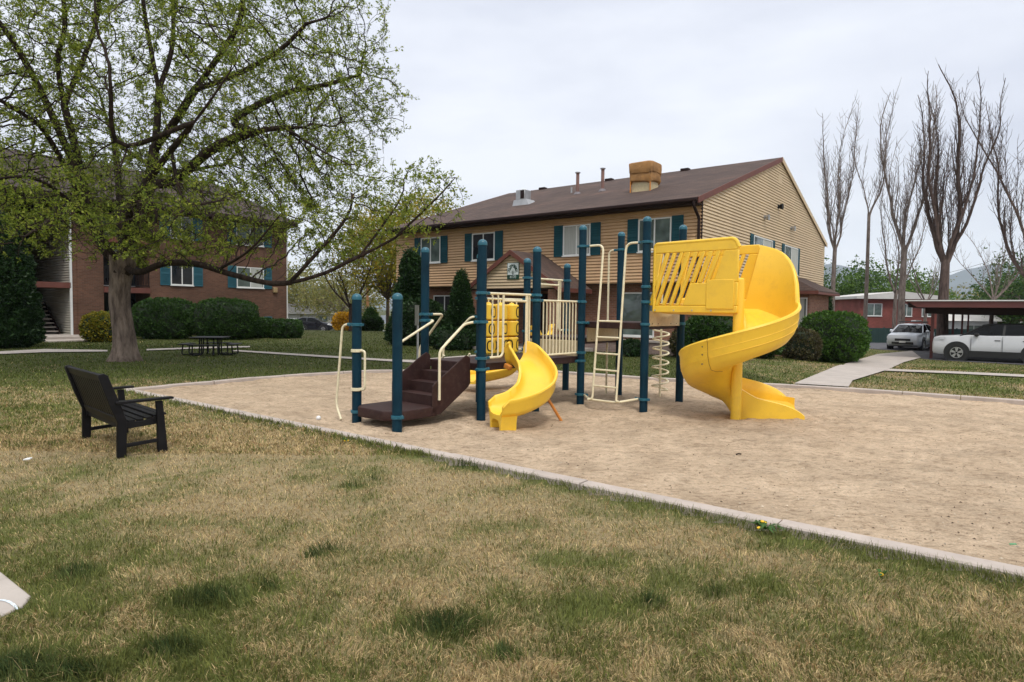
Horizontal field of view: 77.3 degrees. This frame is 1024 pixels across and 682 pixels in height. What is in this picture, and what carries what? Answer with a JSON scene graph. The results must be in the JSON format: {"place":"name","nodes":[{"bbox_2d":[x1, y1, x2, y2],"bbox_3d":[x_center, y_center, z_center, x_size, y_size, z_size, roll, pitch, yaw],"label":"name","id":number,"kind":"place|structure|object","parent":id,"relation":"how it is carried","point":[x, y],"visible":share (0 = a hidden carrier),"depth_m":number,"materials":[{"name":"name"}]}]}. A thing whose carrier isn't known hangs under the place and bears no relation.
{"place":"outdoors","nodes":[
{"label":"outdoors","id":0,"kind":"place"},
{"bbox_2d":[0,349,106,353],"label":"path","id":1,"kind":"structure","parent":0,"point":[44,350],"depth_m":20.69,"materials":[{"name":"concrete"}]},
{"bbox_2d":[146,346,249,349],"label":"path","id":2,"kind":"structure","parent":0,"point":[194,347],"depth_m":22.72,"materials":[{"name":"concrete"}]},
{"bbox_2d":[233,350,414,361],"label":"path","id":3,"kind":"structure","parent":0,"point":[322,355],"depth_m":19.95,"materials":[{"name":"concrete"}]},
{"bbox_2d":[290,288,391,309],"bbox_3d":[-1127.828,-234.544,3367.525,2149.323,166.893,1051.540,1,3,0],"label":"mountain","id":4,"kind":"structure","parent":0,"point":[383,308],"depth_m":3243.97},
{"bbox_2d":[430,355,475,358],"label":"path","id":5,"kind":"structure","parent":0,"point":[455,356],"depth_m":20.22,"materials":[{"name":"concrete"}]},
{"bbox_2d":[0,310,1023,681],"bbox_3d":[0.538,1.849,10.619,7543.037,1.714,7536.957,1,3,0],"label":"ground","id":6,"kind":"structure","parent":0,"point":[280,474],"depth_m":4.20,"materials":[{"name":"green plant"}]},
{"bbox_2d":[0,572,30,617],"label":"concrete slab","id":7,"kind":"structure","parent":6,"relation":"on","point":[10,590],"depth_m":3.28,"materials":[{"name":"grey concrete"}]},
{"bbox_2d":[0,599,17,608],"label":"chalk line","id":8,"kind":"object","parent":7,"relation":"on","point":[13,604],"visible":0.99,"depth_m":3.20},
{"bbox_2d":[0,210,47,348],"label":"evergreen shrub","id":9,"kind":"object","parent":6,"relation":"on","point":[22,315],"visible":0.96,"depth_m":22.10,"materials":[{"name":"green plant"}]},
{"bbox_2d":[78,310,111,341],"bbox_3d":[-17.130,-0.606,26.784,1.688,1.415,1.578,0,3,-11],"label":"shrub","id":10,"kind":"object","parent":6,"relation":"on","point":[94,326],"visible":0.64,"depth_m":26.24,"materials":[{"name":"yellow plant"}]},
{"bbox_2d":[64,365,173,457],"bbox_3d":[-4.238,0.704,6.878,1.336,0.844,0.674,3,4,43],"label":"park bench","id":11,"kind":"object","parent":6,"relation":"on","point":[96,395],"visible":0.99,"depth_m":6.60,"materials":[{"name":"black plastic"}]},
{"bbox_2d":[0,149,297,341],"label":"apartment building","id":12,"kind":"structure","parent":6,"relation":"on","point":[73,292],"depth_m":32.32,"materials":[{"name":"orange brick"}]},
{"bbox_2d":[102,206,126,236],"bbox_3d":[-19.752,-6.162,32.261,0.045,2.000,1.800,3,3,38],"label":"window","id":13,"kind":"structure","parent":12,"relation":"in","point":[110,211],"depth_m":31.87,"materials":[{"name":"white plastic"}]},
{"bbox_2d":[103,246,135,286],"bbox_3d":[-19.780,-3.765,32.375,0.045,2.000,1.800,3,3,38],"label":"window","id":14,"kind":"structure","parent":12,"relation":"in","point":[105,262],"depth_m":31.87,"materials":[{"name":"black glass"}]},
{"bbox_2d":[104,293,135,311],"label":"window","id":15,"kind":"structure","parent":12,"relation":"in","point":[133,296],"depth_m":31.97,"materials":[{"name":"black glass"}]},
{"bbox_2d":[170,216,192,239],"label":"window","id":16,"kind":"structure","parent":12,"relation":"in","point":[189,222],"depth_m":33.14,"materials":[{"name":"grey glass"}]},
{"bbox_2d":[170,266,193,286],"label":"window","id":17,"kind":"structure","parent":12,"relation":"in","point":[179,277],"depth_m":33.08,"materials":[{"name":"glass"}]},
{"bbox_2d":[236,223,263,246],"bbox_3d":[-14.699,-5.930,35.950,0.075,1.195,1.683,3,3,38],"label":"window","id":18,"kind":"structure","parent":12,"relation":"in","point":[260,230],"depth_m":35.91,"materials":[{"name":"grey glass"}]},
{"bbox_2d":[236,266,264,288],"bbox_3d":[-14.727,-3.553,36.063,0.075,1.195,1.683,3,3,38],"label":"window","id":19,"kind":"structure","parent":12,"relation":"in","point":[240,283],"depth_m":36.02,"materials":[{"name":"white glass"}]},
{"bbox_2d":[131,297,194,338],"bbox_3d":[-16.158,-1.045,29.816,2.990,2.074,2.197,0,3,-6],"label":"hedge","id":20,"kind":"object","parent":6,"relation":"on","point":[160,318],"visible":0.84,"depth_m":29.05,"materials":[{"name":"green plant"}]},
{"bbox_2d":[177,336,241,355],"bbox_3d":[-9.505,0.151,20.179,1.680,0.570,1.680,0,3,-8],"label":"picnic table","id":21,"kind":"object","parent":6,"relation":"on","point":[219,340],"visible":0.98,"depth_m":20.00,"materials":[{"name":"black metal"}]},
{"bbox_2d":[185,297,261,339],"bbox_3d":[-13.444,-1.025,30.003,3.219,2.121,2.309,0,3,-6],"label":"hedge","id":22,"kind":"object","parent":6,"relation":"on","point":[235,318],"visible":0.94,"depth_m":29.22,"materials":[{"name":"green plant"}]},
{"bbox_2d":[0,0,471,361],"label":"leafing tree","id":23,"kind":"object","parent":6,"relation":"on","point":[127,225],"visible":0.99,"depth_m":15.73,"materials":[{"name":"green plant"}]},
{"bbox_2d":[250,316,274,337],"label":"hedge","id":24,"kind":"object","parent":6,"relation":"on","point":[263,332],"visible":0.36,"depth_m":31.52,"materials":[{"name":"green plant"}]},
{"bbox_2d":[269,318,304,338],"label":"hedge","id":25,"kind":"object","parent":6,"relation":"on","point":[280,328],"visible":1,"depth_m":31.51,"materials":[{"name":"green plant"}]},
{"bbox_2d":[288,258,363,316],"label":"leafy tree","id":26,"kind":"object","parent":6,"relation":"on","point":[292,299],"visible":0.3,"depth_m":91.66,"materials":[{"name":"green plant"}]},
{"bbox_2d":[288,303,363,322],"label":"house","id":27,"kind":"structure","parent":6,"relation":"on","point":[307,312],"depth_m":92.39,"materials":[{"name":"white plastic"}]},
{"bbox_2d":[317,315,327,321],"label":"window","id":28,"kind":"structure","parent":27,"relation":"in","point":[319,316],"depth_m":92.33,"materials":[{"name":"plastic"}]},
{"bbox_2d":[331,311,348,330],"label":"hedge","id":29,"kind":"object","parent":6,"relation":"on","point":[340,319],"visible":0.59,"depth_m":55.35,"materials":[{"name":"yellow plant"}]},
{"bbox_2d":[293,266,391,321],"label":"leafy tree","id":30,"kind":"object","parent":6,"relation":"on","point":[340,306],"visible":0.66,"depth_m":77.91,"materials":[{"name":"green plant"}]},
{"bbox_2d":[317,238,388,330],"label":"bare tree","id":31,"kind":"object","parent":6,"relation":"on","point":[348,305],"visible":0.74,"depth_m":43.84,"materials":[{"name":"brown plant"}]},
{"bbox_2d":[366,288,368,307],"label":"utility pole","id":32,"kind":"object","parent":6,"relation":"on","point":[367,298],"depth_m":57.80,"materials":[{"name":"orange wood"}]},
{"bbox_2d":[363,306,379,316],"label":"shrub","id":33,"kind":"object","parent":6,"relation":"on","point":[370,310],"visible":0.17,"depth_m":53.68,"materials":[{"name":"green plant"}]},
{"bbox_2d":[362,315,384,330],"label":"hedge","id":34,"kind":"object","parent":6,"relation":"on","point":[373,323],"visible":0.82,"depth_m":49.47,"materials":[{"name":"green plant"}]},
{"bbox_2d":[324,189,424,324],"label":"leafy tree","id":35,"kind":"object","parent":6,"relation":"on","point":[384,285],"visible":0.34,"depth_m":44.63,"materials":[{"name":"green plant"}]},
{"bbox_2d":[381,315,385,330],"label":"sign post","id":36,"kind":"object","parent":6,"relation":"on","point":[383,317],"visible":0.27,"depth_m":57.94,"materials":[{"name":"white plastic"}]},
{"bbox_2d":[383,246,420,344],"bbox_3d":[-4.343,-1.886,27.468,2.013,4.331,1.973,3,4,42],"label":"juniper","id":37,"kind":"object","parent":6,"relation":"on","point":[407,286],"visible":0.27,"depth_m":27.00,"materials":[{"name":"green plant"}]},
{"bbox_2d":[415,305,418,358],"bbox_3d":[-2.643,-0.087,17.878,0.054,1.822,0.200,-2,4,-40],"label":"sign post","id":38,"kind":"object","parent":6,"relation":"on","point":[417,321],"visible":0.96,"depth_m":17.86,"materials":[{"name":"metal"}]},
{"bbox_2d":[374,187,460,295],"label":"leafy tree","id":39,"kind":"object","parent":6,"relation":"on","point":[393,243],"visible":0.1,"depth_m":42.77,"materials":[{"name":"green plant"}]},
{"bbox_2d":[402,297,445,345],"bbox_3d":[-3.795,-0.772,26.600,2.240,2.173,1.720,1,3,0],"label":"evergreen shrub","id":40,"kind":"object","parent":6,"relation":"on","point":[409,326],"visible":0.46,"depth_m":26.08,"materials":[{"name":"green plant"}]},
{"bbox_2d":[430,325,475,349],"bbox_3d":[-2.223,-0.104,24.002,1.742,1.065,1.278,1,3,0],"label":"shrub","id":41,"kind":"object","parent":6,"relation":"on","point":[464,339],"visible":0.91,"depth_m":23.64,"materials":[{"name":"green plant"}]},
{"bbox_2d":[444,268,475,349],"bbox_3d":[-1.938,-1.205,24.570,1.430,3.226,1.394,1,3,0],"label":"arborvitae","id":42,"kind":"object","parent":6,"relation":"on","point":[461,309],"visible":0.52,"depth_m":24.26,"materials":[{"name":"green plant"}]},
{"bbox_2d":[124,369,1023,582],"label":"kerb","id":43,"kind":"structure","parent":6,"relation":"on","point":[1011,569],"depth_m":5.50,"materials":[{"name":"grey concrete"}]},
{"bbox_2d":[144,372,1023,566],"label":"sand","id":44,"kind":"structure","parent":6,"relation":"on","point":[816,445],"depth_m":7.45,"materials":[{"name":"beige sand"}]},
{"bbox_2d":[335,216,804,431],"bbox_3d":[0.968,-0.315,10.585,6.826,3.350,5.048,1,3,0],"label":"play structure","id":45,"kind":"object","parent":44,"relation":"on","point":[758,300],"visible":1,"depth_m":9.52,"materials":[{"name":"teal paint"}]},
{"bbox_2d":[386,157,839,355],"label":"apartment building","id":46,"kind":"structure","parent":6,"relation":"on","point":[761,202],"depth_m":25.29,"materials":[{"name":"beige"}]},
{"bbox_2d":[421,237,440,263],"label":"window","id":47,"kind":"structure","parent":46,"relation":"in","point":[434,255],"depth_m":29.00,"materials":[{"name":"grey glass"}]},
{"bbox_2d":[433,295,449,316],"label":"window","id":48,"kind":"structure","parent":46,"relation":"in","point":[443,299],"depth_m":29.35,"materials":[{"name":"glass"}]},
{"bbox_2d":[471,232,494,261],"bbox_3d":[-1.227,-3.985,27.149,1.320,1.195,0.075,3,3,38],"label":"window","id":49,"kind":"structure","parent":46,"relation":"in","point":[489,237],"depth_m":27.03,"materials":[{"name":"glass"}]},
{"bbox_2d":[540,294,547,334],"bbox_3d":[1.465,-0.868,25.771,1.000,2.070,0.060,3,3,38],"label":"entrance door","id":50,"kind":"structure","parent":46,"relation":"in","point":[544,296],"depth_m":25.85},
{"bbox_2d":[562,224,590,256],"bbox_3d":[2.442,-3.807,24.282,1.276,1.195,0.075,3,3,38],"label":"window","id":51,"kind":"structure","parent":46,"relation":"in","point":[570,232],"depth_m":24.38,"materials":[{"name":"white glass"}]},
{"bbox_2d":[623,292,653,337],"bbox_3d":[4.584,-0.949,23.342,1.360,1.645,0.075,3,3,38],"label":"window","id":52,"kind":"structure","parent":46,"relation":"in","point":[632,300],"depth_m":23.46,"materials":[{"name":"grey glass"}]},
{"bbox_2d":[636,217,671,252],"bbox_3d":[4.962,-3.685,22.313,1.308,1.195,0.075,3,3,38],"label":"window","id":53,"kind":"structure","parent":46,"relation":"in","point":[661,228],"depth_m":22.24,"materials":[{"name":"grey glass"}]},
{"bbox_2d":[754,235,772,247],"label":"window","id":54,"kind":"structure","parent":46,"relation":"in","point":[757,240],"depth_m":26.35,"materials":[{"name":"white glass"}]},
{"bbox_2d":[785,245,797,275],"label":"window","id":55,"kind":"structure","parent":46,"relation":"in","point":[792,252],"depth_m":30.05,"materials":[{"name":"white glass"}]},
{"bbox_2d":[798,298,807,328],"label":"window","id":56,"kind":"structure","parent":46,"relation":"in","point":[803,301],"depth_m":29.17,"materials":[{"name":"grey glass"}]},
{"bbox_2d":[623,337,640,356],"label":"shrub","id":57,"kind":"object","parent":6,"relation":"on","point":[631,347],"visible":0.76,"depth_m":21.39,"materials":[{"name":"green plant"}]},
{"bbox_2d":[668,329,676,356],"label":"shrub","id":58,"kind":"object","parent":6,"relation":"on","point":[672,340],"visible":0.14,"depth_m":21.32,"materials":[{"name":"green plant"}]},
{"bbox_2d":[684,315,732,346],"bbox_3d":[6.464,-0.150,20.584,2.199,1.765,1.846,3,3,34],"label":"shrub","id":59,"kind":"object","parent":6,"relation":"on","point":[700,327],"visible":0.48,"depth_m":20.09,"materials":[{"name":"green plant"}]},
{"bbox_2d":[747,520,784,532],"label":"dandelion","id":60,"kind":"object","parent":6,"relation":"on","point":[762,523],"visible":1,"depth_m":4.40,"materials":[{"name":"green plant"}]},
{"bbox_2d":[755,345,784,358],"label":"shrub","id":61,"kind":"object","parent":6,"relation":"on","point":[778,351],"visible":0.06,"depth_m":21.43,"materials":[{"name":"green plant"}]},
{"bbox_2d":[781,326,823,361],"bbox_3d":[11.259,0.132,25.043,1.686,1.420,1.780,3,3,34],"label":"shrub","id":62,"kind":"object","parent":6,"relation":"on","point":[802,344],"visible":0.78,"depth_m":24.46,"materials":[{"name":"brown plant"}]},
{"bbox_2d":[824,286,833,310],"bbox_3d":[18.812,-1.395,38.484,1.333,3.841,1.315,1,3,0],"label":"cypress","id":63,"kind":"object","parent":6,"relation":"on","point":[830,306],"visible":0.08,"depth_m":38.15,"materials":[{"name":"green plant"}]},
{"bbox_2d":[798,310,871,362],"bbox_3d":[13.689,-0.184,27.195,2.858,2.318,3.133,3,3,34],"label":"hedge","id":64,"kind":"object","parent":6,"relation":"on","point":[845,336],"visible":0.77,"depth_m":26.13,"materials":[{"name":"green plant"}]},
{"bbox_2d":[814,90,861,310],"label":"bare tree","id":65,"kind":"object","parent":6,"relation":"on","point":[829,214],"visible":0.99,"depth_m":43.11,"materials":[{"name":"brown plant"}]},
{"bbox_2d":[823,254,888,294],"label":"leafy tree","id":66,"kind":"object","parent":6,"relation":"on","point":[839,275],"visible":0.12,"depth_m":79.27,"materials":[{"name":"green plant"}]},
{"bbox_2d":[848,80,900,321],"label":"bare tree","id":67,"kind":"object","parent":6,"relation":"on","point":[866,287],"visible":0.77,"depth_m":46.58,"materials":[{"name":"brown plant"}]},
{"bbox_2d":[877,569,890,579],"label":"dandelion","id":68,"kind":"object","parent":6,"relation":"on","point":[881,574],"visible":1,"depth_m":3.60,"materials":[{"name":"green plant"}]},
{"bbox_2d":[835,292,937,328],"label":"house","id":69,"kind":"structure","parent":6,"relation":"on","point":[880,309],"depth_m":62.01,"materials":[{"name":"red brick"}]},
{"bbox_2d":[867,303,881,315],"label":"window","id":70,"kind":"structure","parent":69,"relation":"in","point":[873,309],"depth_m":62.05,"materials":[{"name":"grey glass"}]},
{"bbox_2d":[905,304,911,316],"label":"window","id":71,"kind":"structure","parent":69,"relation":"in","point":[908,310],"depth_m":61.82,"materials":[{"name":"white glass"}]},
{"bbox_2d":[825,253,949,295],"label":"leafy tree","id":72,"kind":"object","parent":6,"relation":"on","point":[909,286],"visible":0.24,"depth_m":76.13,"materials":[{"name":"green plant"}]},
{"bbox_2d":[871,171,930,328],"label":"bare tree","id":73,"kind":"object","parent":6,"relation":"on","point":[895,291],"visible":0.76,"depth_m":47.77,"materials":[{"name":"brown plant"}]},
{"bbox_2d":[874,77,942,324],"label":"bare tree","id":74,"kind":"object","parent":6,"relation":"on","point":[902,285],"visible":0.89,"depth_m":42.68,"materials":[{"name":"brown plant"}]},
{"bbox_2d":[894,250,940,323],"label":"bare tree","id":75,"kind":"object","parent":6,"relation":"on","point":[916,289],"visible":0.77,"depth_m":51.84,"materials":[{"name":"brown plant"}]},
{"bbox_2d":[868,327,972,342],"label":"fence","id":76,"kind":"object","parent":6,"relation":"on","point":[879,335],"visible":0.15,"depth_m":57.05,"materials":[{"name":"grey"}]},
{"bbox_2d":[906,280,960,299],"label":"leafy tree","id":77,"kind":"object","parent":6,"relation":"on","point":[952,294],"visible":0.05,"depth_m":82.41,"materials":[{"name":"green plant"}]},
{"bbox_2d":[913,60,1008,335],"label":"bare tree","id":78,"kind":"object","parent":6,"relation":"on","point":[936,224],"visible":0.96,"depth_m":40.50,"materials":[{"name":"brown plant"}]},
{"bbox_2d":[949,276,984,299],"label":"leafy tree","id":79,"kind":"object","parent":6,"relation":"on","point":[962,286],"visible":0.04,"depth_m":93.07,"materials":[{"name":"green plant"}]},
{"bbox_2d":[949,314,1001,328],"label":"house","id":80,"kind":"structure","parent":6,"relation":"on","point":[976,321],"depth_m":63.93,"materials":[{"name":"white plastic"}]},
{"bbox_2d":[966,325,981,328],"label":"window","id":81,"kind":"structure","parent":80,"relation":"in","point":[970,326],"depth_m":63.84,"materials":[{"name":"grey glass"}]},
{"bbox_2d":[945,226,1023,323],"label":"bare tree","id":82,"kind":"object","parent":6,"relation":"on","point":[993,297],"visible":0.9,"depth_m":49.68,"materials":[{"name":"brown plant"}]},
{"bbox_2d":[952,268,1023,323],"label":"leafy tree","id":83,"kind":"object","parent":6,"relation":"on","point":[974,297],"visible":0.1,"depth_m":65.84,"materials":[{"name":"green plant"}]},
{"bbox_2d":[954,88,1023,276],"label":"bare tree","id":84,"kind":"object","parent":6,"relation":"on","point":[998,158],"visible":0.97,"depth_m":38.26,"materials":[{"name":"brown plant"}]},
{"bbox_2d":[969,247,1023,323],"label":"leafy tree","id":85,"kind":"object","parent":6,"relation":"on","point":[1009,291],"visible":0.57,"depth_m":60.73,"materials":[{"name":"green plant"}]},
{"bbox_2d":[0,0,1023,299],"label":"sky","id":86,"kind":"structure","parent":0,"point":[511,96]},
{"bbox_2d":[796,351,920,386],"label":"path","id":87,"kind":"structure","parent":0,"point":[845,374],"depth_m":17.61,"materials":[{"name":"concrete"}]},
{"bbox_2d":[824,263,1023,299],"bbox_3d":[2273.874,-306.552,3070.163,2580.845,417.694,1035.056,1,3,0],"label":"mountain","id":88,"kind":"structure","parent":0,"point":[962,277],"depth_m":3185.11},
{"bbox_2d":[863,249,1023,280],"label":"overhead wire","id":89,"kind":"object","parent":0,"point":[953,271],"visible":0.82,"depth_m":46.82,"materials":[{"name":"black metal"}]},
{"bbox_2d":[869,343,1023,364],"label":"asphalt road","id":90,"kind":"structure","parent":0,"point":[924,354],"depth_m":30.61,"materials":[{"name":"grey asphalt"}]},
{"bbox_2d":[887,320,934,350],"bbox_3d":[23.671,-0.332,37.921,2.010,1.795,4.530,3,4,43],"label":"parked car","id":91,"kind":"object","parent":90,"relation":"on","point":[906,334],"visible":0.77,"depth_m":36.76,"materials":[{"name":"silver metal"}]},
{"bbox_2d":[906,300,1023,357],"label":"carport","id":92,"kind":"object","parent":90,"relation":"on","point":[962,308],"visible":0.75,"depth_m":28.54,"materials":[{"name":"brown painted metal"},{"name":"brown painted wood"}]},
{"bbox_2d":[932,323,1023,361],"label":"parked car","id":93,"kind":"object","parent":90,"relation":"on","point":[1000,340],"visible":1,"depth_m":27.79,"materials":[{"name":"white paint"}]},
{"bbox_2d":[884,369,1023,376],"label":"path","id":94,"kind":"structure","parent":0,"point":[998,374],"depth_m":17.66,"materials":[{"name":"concrete"}]},
{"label":"asphalt road","id":95,"kind":"structure","parent":0,"visible":0},
{"bbox_2d":[297,317,333,329],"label":"parked car","id":96,"kind":"object","parent":95,"relation":"on","point":[311,323],"visible":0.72,"depth_m":65.04,"materials":[{"name":"black paint"}]}
]}

